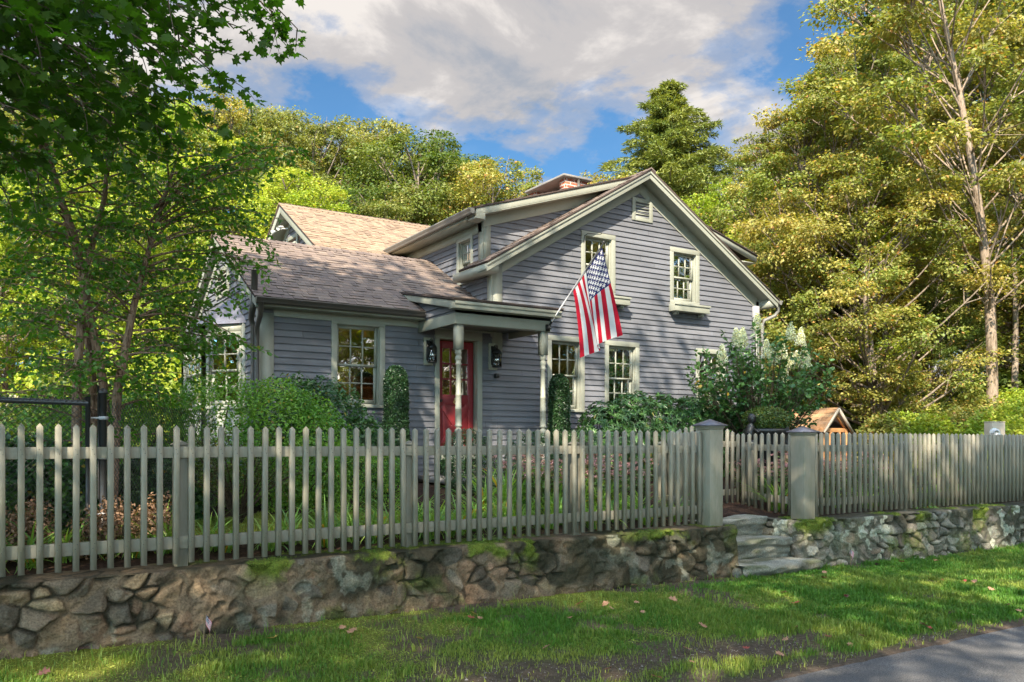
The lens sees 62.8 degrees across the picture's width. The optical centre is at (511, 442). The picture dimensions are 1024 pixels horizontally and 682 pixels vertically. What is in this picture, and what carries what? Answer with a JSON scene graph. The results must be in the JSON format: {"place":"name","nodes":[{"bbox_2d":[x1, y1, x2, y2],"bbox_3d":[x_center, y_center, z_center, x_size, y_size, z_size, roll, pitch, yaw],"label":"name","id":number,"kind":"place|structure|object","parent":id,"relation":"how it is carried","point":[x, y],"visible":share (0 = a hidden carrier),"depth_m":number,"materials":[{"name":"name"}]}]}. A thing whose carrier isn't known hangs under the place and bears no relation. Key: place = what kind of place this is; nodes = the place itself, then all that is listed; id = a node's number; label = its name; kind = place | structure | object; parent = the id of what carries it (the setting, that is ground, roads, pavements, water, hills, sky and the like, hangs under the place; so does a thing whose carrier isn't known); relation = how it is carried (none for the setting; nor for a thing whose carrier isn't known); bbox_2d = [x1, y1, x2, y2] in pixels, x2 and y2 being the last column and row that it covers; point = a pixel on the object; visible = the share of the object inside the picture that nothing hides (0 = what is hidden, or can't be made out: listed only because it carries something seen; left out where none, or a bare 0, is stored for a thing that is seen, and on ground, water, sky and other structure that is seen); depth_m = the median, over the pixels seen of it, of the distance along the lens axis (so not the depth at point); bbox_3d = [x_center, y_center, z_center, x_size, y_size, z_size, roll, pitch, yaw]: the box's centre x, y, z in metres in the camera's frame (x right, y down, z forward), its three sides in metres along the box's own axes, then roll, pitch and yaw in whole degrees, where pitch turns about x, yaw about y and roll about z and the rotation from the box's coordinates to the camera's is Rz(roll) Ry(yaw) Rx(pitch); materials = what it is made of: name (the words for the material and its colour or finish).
{"place":"outdoors","nodes":[
{"label":"outdoors","id":0,"kind":"place"},
{"bbox_2d":[15,508,462,543],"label":"lawn grass","id":1,"kind":"structure","parent":0,"point":[230,526],"depth_m":9.14,"materials":[{"name":"green plant"}]},
{"bbox_2d":[0,0,1010,375],"label":"sky","id":2,"kind":"structure","parent":0,"point":[548,85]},
{"bbox_2d":[0,381,1023,681],"bbox_3d":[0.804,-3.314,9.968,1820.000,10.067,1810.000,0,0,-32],"label":"ground","id":3,"kind":"structure","parent":0,"point":[664,645],"depth_m":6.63,"materials":[{"name":"green plant"}]},
{"bbox_2d":[5,479,28,544],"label":"evergreen shrub","id":4,"kind":"object","parent":3,"relation":"on","point":[11,501],"visible":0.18,"depth_m":7.55,"materials":[{"name":"green plant"}]},
{"bbox_2d":[6,495,54,563],"bbox_3d":[-4.069,0.743,6.939,0.597,0.599,0.488,0,0,-32],"label":"astilbe","id":5,"kind":"object","parent":3,"relation":"on","point":[28,522],"visible":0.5,"depth_m":6.93,"materials":[{"name":"brown plant"}]},
{"bbox_2d":[6,519,70,576],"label":"daylily","id":6,"kind":"object","parent":3,"relation":"on","point":[32,562],"visible":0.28,"depth_m":6.70,"materials":[{"name":"green plant"}]},
{"bbox_2d":[0,106,84,350],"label":"deciduous tree","id":7,"kind":"object","parent":3,"relation":"on","point":[13,123],"visible":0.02,"depth_m":33.50,"materials":[{"name":"green plant"}]},
{"bbox_2d":[8,513,104,562],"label":"daylily","id":8,"kind":"object","parent":3,"relation":"on","point":[66,540],"visible":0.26,"depth_m":6.98,"materials":[{"name":"green plant"}]},
{"bbox_2d":[0,171,113,394],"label":"deciduous tree","id":9,"kind":"object","parent":3,"relation":"on","point":[6,351],"visible":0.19,"depth_m":26.32,"materials":[{"name":"green plant"}]},
{"bbox_2d":[1,65,121,385],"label":"deciduous tree","id":10,"kind":"object","parent":3,"relation":"on","point":[27,140],"visible":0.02,"depth_m":35.53,"materials":[{"name":"green plant"}]},
{"bbox_2d":[5,432,119,533],"bbox_3d":[-4.722,0.447,8.359,1.516,1.108,1.252,0,0,-32],"label":"evergreen shrub","id":11,"kind":"object","parent":3,"relation":"on","point":[45,476],"visible":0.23,"depth_m":8.10,"materials":[{"name":"green plant"}]},
{"bbox_2d":[2,327,164,397],"bbox_3d":[-11.295,-1.689,24.039,6.125,3.129,3.634,0,0,-22],"label":"understory shrub","id":12,"kind":"object","parent":3,"relation":"on","point":[30,380],"visible":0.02,"depth_m":23.26,"materials":[{"name":"green plant"}]},
{"bbox_2d":[0,365,170,461],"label":"understory shrub","id":13,"kind":"object","parent":3,"relation":"on","point":[49,380],"visible":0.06,"depth_m":16.65,"materials":[{"name":"green plant"}]},
{"bbox_2d":[0,151,191,376],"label":"deciduous tree","id":14,"kind":"object","parent":3,"relation":"on","point":[97,198],"visible":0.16,"depth_m":26.49,"materials":[{"name":"green plant"}]},
{"bbox_2d":[63,495,137,559],"bbox_3d":[-3.525,0.751,7.182,0.550,0.600,0.524,0,0,13],"label":"astilbe","id":15,"kind":"object","parent":3,"relation":"on","point":[104,526],"visible":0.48,"depth_m":7.16,"materials":[{"name":"brown plant"}]},
{"bbox_2d":[0,60,226,518],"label":"birch tree","id":16,"kind":"object","parent":3,"relation":"on","point":[83,303],"visible":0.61,"depth_m":8.42,"materials":[{"name":"green plant"}]},
{"bbox_2d":[54,343,180,446],"bbox_3d":[-8.500,-0.910,20.058,5.103,2.867,3.112,0,0,-17],"label":"understory shrub","id":17,"kind":"object","parent":3,"relation":"on","point":[173,384],"visible":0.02,"depth_m":19.44,"materials":[{"name":"green plant"}]},
{"bbox_2d":[114,490,171,551],"bbox_3d":[-3.277,0.737,7.559,0.601,0.602,0.490,0,0,-32],"label":"astilbe","id":18,"kind":"object","parent":3,"relation":"on","point":[152,525],"visible":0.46,"depth_m":7.54,"materials":[{"name":"brown plant"}]},
{"bbox_2d":[91,386,215,537],"bbox_3d":[-3.516,0.275,8.545,0.108,1.550,2.453,0,0,6],"label":"chain link fence","id":19,"kind":"object","parent":3,"relation":"on","point":[102,414],"visible":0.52,"depth_m":7.83,"materials":[{"name":"black metal"}]},
{"bbox_2d":[0,394,89,543],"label":"chain link gate","id":20,"kind":"structure","parent":19,"relation":"attached to","point":[48,401],"depth_m":7.19,"materials":[{"name":"black metal"}]},
{"bbox_2d":[0,0,307,233],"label":"maple tree","id":21,"kind":"object","parent":3,"relation":"on","point":[40,26],"visible":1,"depth_m":6.62,"materials":[{"name":"green plant"}]},
{"bbox_2d":[0,84,315,525],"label":"birch tree","id":22,"kind":"object","parent":3,"relation":"on","point":[99,365],"visible":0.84,"depth_m":8.68,"materials":[{"name":"green plant"}]},
{"bbox_2d":[51,97,268,352],"bbox_3d":[-13.695,-7.407,33.498,8.499,12.488,8.679,0,0,-7],"label":"deciduous tree","id":23,"kind":"object","parent":3,"relation":"on","point":[205,131],"visible":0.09,"depth_m":32.24,"materials":[{"name":"green plant"}]},
{"bbox_2d":[118,458,202,522],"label":"evergreen shrub","id":24,"kind":"object","parent":3,"relation":"on","point":[199,503],"visible":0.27,"depth_m":8.96,"materials":[{"name":"green plant"}]},
{"bbox_2d":[133,244,206,379],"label":"deciduous tree","id":25,"kind":"object","parent":3,"relation":"on","point":[165,284],"visible":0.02,"depth_m":23.42,"materials":[{"name":"green plant"}]},
{"bbox_2d":[0,368,352,510],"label":"azalea hedge","id":26,"kind":"object","parent":3,"relation":"on","point":[258,405],"visible":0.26,"depth_m":10.20,"materials":[{"name":"green plant"}]},
{"bbox_2d":[105,82,316,343],"bbox_3d":[-12.986,-8.108,35.644,9.232,13.564,9.427,0,0,30],"label":"deciduous tree","id":27,"kind":"object","parent":3,"relation":"on","point":[231,117],"visible":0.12,"depth_m":34.82,"materials":[{"name":"green plant"}]},
{"bbox_2d":[168,419,302,523],"bbox_3d":[-2.959,0.317,9.027,1.432,1.159,1.551,0,0,-32],"label":"azalea bush","id":28,"kind":"object","parent":3,"relation":"on","point":[228,486],"visible":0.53,"depth_m":8.91,"materials":[{"name":"green plant"}]},
{"bbox_2d":[171,99,345,234],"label":"deciduous tree","id":29,"kind":"object","parent":3,"relation":"on","point":[267,117],"visible":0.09,"depth_m":39.01,"materials":[{"name":"green plant"}]},
{"bbox_2d":[175,165,358,265],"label":"deciduous tree","id":30,"kind":"object","parent":3,"relation":"on","point":[273,195],"visible":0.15,"depth_m":29.65,"materials":[{"name":"green plant"}]},
{"bbox_2d":[228,113,387,233],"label":"deciduous tree","id":31,"kind":"object","parent":3,"relation":"on","point":[324,129],"visible":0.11,"depth_m":38.13,"materials":[{"name":"green plant"}]},
{"bbox_2d":[240,370,399,497],"bbox_3d":[-2.599,-0.096,11.711,2.326,1.815,1.349,0,0,-32],"label":"evergreen shrub","id":32,"kind":"object","parent":3,"relation":"on","point":[363,423],"visible":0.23,"depth_m":11.57,"materials":[{"name":"green plant"}]},
{"bbox_2d":[257,436,399,514],"bbox_3d":[-2.136,0.405,10.524,1.038,0.971,2.166,0,0,44],"label":"boxwood mound","id":33,"kind":"object","parent":3,"relation":"on","point":[386,474],"visible":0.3,"depth_m":10.22,"materials":[{"name":"green plant"}]},
{"bbox_2d":[264,115,465,235],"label":"deciduous tree","id":34,"kind":"object","parent":3,"relation":"on","point":[369,137],"visible":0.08,"depth_m":40.42,"materials":[{"name":"green plant"}]},
{"bbox_2d":[0,520,738,659],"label":"stone wall","id":35,"kind":"structure","parent":3,"relation":"on","point":[54,612],"depth_m":7.36,"materials":[{"name":"stone"},{"name":"moss"}]},
{"bbox_2d":[0,423,701,576],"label":"picket fence","id":36,"kind":"object","parent":35,"relation":"on","point":[184,541],"visible":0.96,"depth_m":7.57,"materials":[{"name":"paint"}]},
{"bbox_2d":[692,419,727,525],"bbox_3d":[2.404,0.362,10.186,0.299,1.295,0.299,0,0,-32],"label":"gate post","id":37,"kind":"object","parent":35,"relation":"on","point":[711,430],"visible":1,"depth_m":10.10,"materials":[{"name":"paint"}]},
{"bbox_2d":[348,179,438,223],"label":"deciduous tree","id":38,"kind":"object","parent":3,"relation":"on","point":[393,206],"visible":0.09,"depth_m":32.78,"materials":[{"name":"green plant"}]},
{"bbox_2d":[381,365,410,483],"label":"boxwood column","id":39,"kind":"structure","parent":3,"relation":"on","point":[396,390],"depth_m":13.36,"materials":[{"name":"green plant"}]},
{"bbox_2d":[321,127,507,225],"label":"deciduous tree","id":40,"kind":"object","parent":3,"relation":"on","point":[437,158],"visible":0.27,"depth_m":34.77,"materials":[{"name":"green plant"}]},
{"bbox_2d":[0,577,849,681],"bbox_3d":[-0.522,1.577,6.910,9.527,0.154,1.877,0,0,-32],"label":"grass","id":41,"kind":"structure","parent":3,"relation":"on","point":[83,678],"depth_m":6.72,"materials":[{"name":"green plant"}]},
{"bbox_2d":[414,149,512,212],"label":"deciduous tree","id":42,"kind":"object","parent":3,"relation":"on","point":[480,157],"visible":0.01,"depth_m":39.41,"materials":[{"name":"green plant"}]},
{"bbox_2d":[440,428,495,494],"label":"box bush","id":43,"kind":"object","parent":3,"relation":"on","point":[484,441],"visible":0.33,"depth_m":12.34,"materials":[{"name":"green plant"}]},
{"bbox_2d":[415,156,544,224],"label":"deciduous tree","id":44,"kind":"object","parent":3,"relation":"on","point":[474,192],"visible":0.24,"depth_m":34.33,"materials":[{"name":"green plant"}]},
{"bbox_2d":[179,167,782,489],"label":"house","id":45,"kind":"structure","parent":3,"relation":"on","point":[453,315],"depth_m":15.57,"materials":[{"name":"paint"}]},
{"bbox_2d":[179,297,245,479],"bbox_3d":[-5.305,-0.830,14.638,0.615,3.260,3.020,0,0,-32],"label":"bay window","id":46,"kind":"structure","parent":45,"relation":"in","point":[229,358],"depth_m":13.75,"materials":[{"name":"wood"}]},
{"bbox_2d":[331,321,384,407],"bbox_3d":[-2.540,-1.290,13.775,0.954,1.440,0.178,0,0,-32],"label":"window","id":47,"kind":"structure","parent":45,"relation":"in","point":[357,349],"depth_m":13.84,"materials":[{"name":"paint"}]},
{"bbox_2d":[434,329,481,473],"bbox_3d":[-0.988,-0.625,14.811,0.940,2.650,0.237,0,0,-32],"label":"door","id":48,"kind":"structure","parent":45,"relation":"in","point":[445,367],"depth_m":14.83,"materials":[{"name":"red paint"}]},
{"bbox_2d":[456,234,473,285],"bbox_3d":[-0.853,-3.450,15.934,0.178,0.900,0.644,0,0,-32],"label":"window","id":49,"kind":"structure","parent":45,"relation":"in","point":[464,245],"depth_m":16.06,"materials":[{"name":"paint"}]},
{"bbox_2d":[547,335,584,411],"bbox_3d":[1.004,-1.300,16.011,0.894,1.440,0.178,0,0,-32],"label":"window","id":50,"kind":"structure","parent":45,"relation":"in","point":[563,356],"depth_m":16.11,"materials":[{"name":"paint"}]},
{"bbox_2d":[546,241,622,357],"bbox_3d":[1.115,-2.306,13.732,1.306,1.808,0.457,0,0,25],"label":"flag","id":51,"kind":"object","parent":45,"relation":"attached to","point":[598,320],"visible":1,"depth_m":13.66,"materials":[{"name":"multicoloured fabric"}]},
{"bbox_2d":[581,230,631,308],"bbox_3d":[1.787,-3.365,16.391,1.120,1.450,0.373,0,0,-32],"label":"window","id":52,"kind":"structure","parent":45,"relation":"in","point":[591,244],"depth_m":16.47,"materials":[{"name":"paint"}]},
{"bbox_2d":[604,340,639,413],"bbox_3d":[2.166,-1.295,16.745,0.904,1.430,0.178,0,0,-32],"label":"window","id":53,"kind":"structure","parent":45,"relation":"in","point":[621,358],"depth_m":16.79,"materials":[{"name":"paint"}]},
{"bbox_2d":[669,246,710,317],"bbox_3d":[3.658,-3.355,17.605,1.020,1.410,0.430,0,0,-32],"label":"window","id":54,"kind":"structure","parent":45,"relation":"in","point":[684,263],"depth_m":17.68,"materials":[{"name":"paint"}]},
{"bbox_2d":[696,348,725,404],"bbox_3d":[4.247,-1.280,18.058,0.904,1.440,0.178,0,0,-32],"label":"window","id":55,"kind":"structure","parent":45,"relation":"in","point":[699,358],"depth_m":18.03,"materials":[{"name":"paint"}]},
{"bbox_2d":[442,466,541,516],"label":"daylily","id":56,"kind":"object","parent":3,"relation":"on","point":[493,493],"visible":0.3,"depth_m":10.37,"materials":[{"name":"green plant"}]},
{"bbox_2d":[455,456,552,514],"bbox_3d":[0.075,0.509,10.467,1.670,0.844,1.910,0,0,-3],"label":"daylily","id":57,"kind":"object","parent":3,"relation":"on","point":[503,486],"visible":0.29,"depth_m":10.37,"materials":[{"name":"green plant"}]},
{"bbox_2d":[503,431,561,491],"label":"box bush","id":58,"kind":"object","parent":3,"relation":"on","point":[542,440],"visible":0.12,"depth_m":12.62,"materials":[{"name":"green plant"}]},
{"bbox_2d":[546,373,571,471],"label":"boxwood column","id":59,"kind":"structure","parent":3,"relation":"on","point":[559,411],"depth_m":15.02,"materials":[{"name":"green plant"}]},
{"bbox_2d":[575,390,740,479],"bbox_3d":[2.984,-0.120,15.961,4.259,1.703,1.185,0,0,-32],"label":"rhododendron hedge","id":60,"kind":"object","parent":3,"relation":"on","point":[677,417],"visible":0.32,"depth_m":15.32,"materials":[{"name":"green plant"}]},
{"bbox_2d":[597,78,746,234],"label":"conifer","id":61,"kind":"object","parent":3,"relation":"on","point":[667,127],"visible":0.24,"depth_m":33.97,"materials":[{"name":"green plant"}]},
{"bbox_2d":[658,432,696,519],"bbox_3d":[2.206,0.469,11.155,0.229,1.223,1.512,0,0,-6],"label":"picket fence","id":62,"kind":"object","parent":3,"relation":"on","point":[681,471],"visible":0.22,"depth_m":11.21,"materials":[{"name":"paint"}]},
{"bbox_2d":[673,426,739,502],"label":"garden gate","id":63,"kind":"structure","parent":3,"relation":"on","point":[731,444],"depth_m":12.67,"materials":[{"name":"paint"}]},
{"bbox_2d":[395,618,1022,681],"bbox_3d":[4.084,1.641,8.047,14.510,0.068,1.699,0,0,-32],"label":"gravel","id":64,"kind":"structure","parent":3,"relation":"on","point":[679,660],"depth_m":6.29,"materials":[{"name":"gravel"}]},
{"bbox_2d":[680,177,765,241],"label":"deciduous tree","id":65,"kind":"object","parent":3,"relation":"on","point":[703,204],"visible":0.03,"depth_m":31.06,"materials":[{"name":"green plant"}]},
{"bbox_2d":[688,514,822,577],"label":"stone steps","id":66,"kind":"structure","parent":3,"relation":"on","point":[760,552],"depth_m":10.60,"materials":[{"name":"grey stone"}]},
{"bbox_2d":[685,313,837,472],"bbox_3d":[4.751,-0.884,16.008,3.039,3.126,2.480,0,0,-32],"label":"hydrangea","id":67,"kind":"object","parent":3,"relation":"on","point":[748,376],"visible":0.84,"depth_m":15.62,"materials":[{"name":"green plant"}]},
{"bbox_2d":[715,131,808,239],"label":"deciduous tree","id":68,"kind":"object","parent":3,"relation":"on","point":[770,134],"visible":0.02,"depth_m":35.60,"materials":[{"name":"green plant"}]},
{"bbox_2d":[743,413,789,484],"bbox_3d":[4.482,0.115,14.550,0.922,1.230,0.928,0,0,13],"label":"garden urn","id":69,"kind":"object","parent":3,"relation":"on","point":[751,429],"visible":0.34,"depth_m":14.33,"materials":[{"name":"metal"}]},
{"bbox_2d":[741,406,792,487],"bbox_3d":[4.439,0.130,14.627,0.845,1.536,0.808,0,0,-32],"label":"boxwood ball","id":70,"kind":"object","parent":3,"relation":"on","point":[781,419],"visible":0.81,"depth_m":14.40,"materials":[{"name":"green plant"}]},
{"bbox_2d":[720,105,898,392],"bbox_3d":[9.408,-5.116,26.600,5.962,10.950,5.841,0,0,-32],"label":"deciduous tree","id":71,"kind":"object","parent":3,"relation":"on","point":[790,157],"visible":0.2,"depth_m":26.05,"materials":[{"name":"green plant"}]},
{"bbox_2d":[778,407,853,465],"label":"well roof","id":72,"kind":"structure","parent":3,"relation":"on","point":[831,420],"depth_m":20.59,"materials":[{"name":"brown wood"}]},
{"bbox_2d":[759,255,894,401],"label":"deciduous tree","id":73,"kind":"object","parent":3,"relation":"on","point":[834,317],"visible":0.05,"depth_m":26.23,"materials":[{"name":"green plant"}]},
{"bbox_2d":[700,68,977,406],"bbox_3d":[10.033,-5.511,26.445,8.148,11.972,8.320,0,0,5],"label":"deciduous tree","id":74,"kind":"object","parent":3,"relation":"on","point":[764,185],"visible":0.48,"depth_m":24.59,"materials":[{"name":"green plant"}]},
{"bbox_2d":[760,33,970,386],"bbox_3d":[13.084,-7.512,30.989,7.655,14.351,7.813,0,0,-11],"label":"deciduous tree","id":75,"kind":"object","parent":3,"relation":"on","point":[829,65],"visible":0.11,"depth_m":29.87,"materials":[{"name":"green plant"}]},
{"bbox_2d":[738,139,1019,426],"bbox_3d":[9.997,-3.980,24.004,7.703,8.969,8.020,0,0,41],"label":"deciduous tree","id":76,"kind":"object","parent":3,"relation":"on","point":[871,399],"visible":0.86,"depth_m":22.75,"materials":[{"name":"green plant"}]},
{"bbox_2d":[855,411,917,473],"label":"azalea bush","id":77,"kind":"object","parent":3,"relation":"on","point":[878,425],"visible":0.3,"depth_m":19.29,"materials":[{"name":"green plant"}]},
{"bbox_2d":[820,215,962,413],"bbox_3d":[10.767,-3.156,24.807,4.221,6.718,4.528,0,0,-32],"label":"young tree","id":78,"kind":"object","parent":3,"relation":"on","point":[885,332],"visible":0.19,"depth_m":24.03,"materials":[{"name":"green plant"}]},
{"bbox_2d":[763,501,1023,567],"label":"stone wall","id":79,"kind":"structure","parent":3,"relation":"on","point":[922,533],"depth_m":11.84,"materials":[{"name":"grey stone"}]},
{"bbox_2d":[786,426,819,519],"bbox_3d":[3.800,0.393,10.954,0.299,1.215,0.299,0,0,-32],"label":"gate post","id":80,"kind":"object","parent":79,"relation":"on","point":[802,472],"visible":0.99,"depth_m":10.88,"materials":[{"name":"paint"}]},
{"bbox_2d":[741,432,790,514],"bbox_3d":[3.683,0.469,11.993,0.222,1.222,1.356,0,0,-14],"label":"gate","id":81,"kind":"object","parent":80,"relation":"attached to","point":[749,449],"visible":0.89,"depth_m":11.98,"materials":[{"name":"paint"}]},
{"bbox_2d":[815,432,1023,516],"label":"picket fence","id":82,"kind":"object","parent":79,"relation":"on","point":[984,478],"visible":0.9,"depth_m":12.56,"materials":[{"name":"paint"}]},
{"bbox_2d":[772,0,1023,364],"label":"deciduous tree","id":83,"kind":"object","parent":3,"relation":"on","point":[827,44],"visible":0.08,"depth_m":31.11,"materials":[{"name":"green plant"}]},
{"bbox_2d":[782,0,1023,414],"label":"maple tree","id":84,"kind":"object","parent":3,"relation":"on","point":[904,27],"visible":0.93,"depth_m":22.91,"materials":[{"name":"green plant"}]},
{"bbox_2d":[893,411,964,477],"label":"azalea bush","id":85,"kind":"object","parent":3,"relation":"on","point":[921,426],"visible":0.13,"depth_m":18.74,"materials":[{"name":"green plant"}]},
{"bbox_2d":[857,0,1020,373],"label":"deciduous tree","id":86,"kind":"object","parent":3,"relation":"on","point":[1005,328],"visible":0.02,"depth_m":39.26,"materials":[{"name":"green plant"}]},
{"bbox_2d":[877,286,1002,406],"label":"deciduous tree","id":87,"kind":"object","parent":3,"relation":"on","point":[944,351],"visible":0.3,"depth_m":24.54,"materials":[{"name":"green plant"}]},
{"bbox_2d":[861,179,1020,393],"bbox_3d":[12.488,-3.982,25.898,5.213,7.822,4.815,0,0,-32],"label":"young tree","id":88,"kind":"object","parent":3,"relation":"on","point":[963,252],"visible":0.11,"depth_m":25.29,"materials":[{"name":"green plant"}]},
{"bbox_2d":[928,404,983,452],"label":"azalea bush","id":89,"kind":"object","parent":3,"relation":"on","point":[961,412],"visible":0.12,"depth_m":19.77,"materials":[{"name":"green plant"}]},
{"bbox_2d":[916,200,1023,398],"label":"young tree","id":90,"kind":"object","parent":3,"relation":"on","point":[968,304],"visible":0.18,"depth_m":26.53,"materials":[{"name":"green plant"}]},
{"bbox_2d":[916,0,1023,368],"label":"deciduous tree","id":91,"kind":"object","parent":3,"relation":"on","point":[972,86],"visible":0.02,"depth_m":36.46,"materials":[{"name":"green plant"}]},
{"bbox_2d":[926,394,1023,424],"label":"azalea bush","id":92,"kind":"object","parent":3,"relation":"on","point":[942,406],"visible":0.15,"depth_m":22.68,"materials":[{"name":"green plant"}]},
{"bbox_2d":[927,195,1023,387],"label":"deciduous tree","id":93,"kind":"object","parent":3,"relation":"on","point":[1021,339],"visible":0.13,"depth_m":27.06,"materials":[{"name":"green plant"}]},
{"bbox_2d":[932,0,1023,315],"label":"deciduous tree","id":94,"kind":"object","parent":3,"relation":"on","point":[1011,46],"visible":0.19,"depth_m":27.11,"materials":[{"name":"green plant"}]},
{"bbox_2d":[953,191,1023,399],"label":"young tree","id":95,"kind":"object","parent":3,"relation":"on","point":[1015,306],"visible":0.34,"depth_m":26.00,"materials":[{"name":"green plant"}]},
{"bbox_2d":[956,362,1023,405],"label":"understory shrub","id":96,"kind":"object","parent":3,"relation":"on","point":[1004,378],"visible":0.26,"depth_m":26.33,"materials":[{"name":"green plant"}]},
{"bbox_2d":[958,405,1023,471],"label":"azalea bush","id":97,"kind":"object","parent":3,"relation":"on","point":[975,428],"visible":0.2,"depth_m":18.31,"materials":[{"name":"green plant"}]},
{"bbox_2d":[984,421,1004,444],"bbox_3d":[8.907,0.307,15.448,0.342,1.385,0.315,0,0,-12],"label":"meter pedestal","id":98,"kind":"object","parent":3,"relation":"on","point":[994,427],"visible":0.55,"depth_m":15.42,"materials":[{"name":"beige paint"}]},
{"bbox_2d":[972,386,1023,410],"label":"azalea bush","id":99,"kind":"object","parent":3,"relation":"on","point":[1006,394],"visible":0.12,"depth_m":23.68,"materials":[{"name":"green plant"}]},
{"bbox_2d":[987,394,1023,429],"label":"azalea bush","id":100,"kind":"object","parent":3,"relation":"on","point":[1019,407],"visible":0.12,"depth_m":19.32,"materials":[{"name":"green plant"}]},
{"bbox_2d":[512,454,560,514],"bbox_3d":[0.325,0.537,10.573,0.687,0.792,0.539,0,0,-37],"label":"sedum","id":101,"kind":"object","parent":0,"point":[532,487],"visible":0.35,"depth_m":10.47,"materials":[{"name":"green plant"}]},
{"bbox_2d":[772,626,1023,681],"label":"road","id":102,"kind":"structure","parent":0,"point":[997,656],"depth_m":6.27,"materials":[{"name":"grey asphalt"}]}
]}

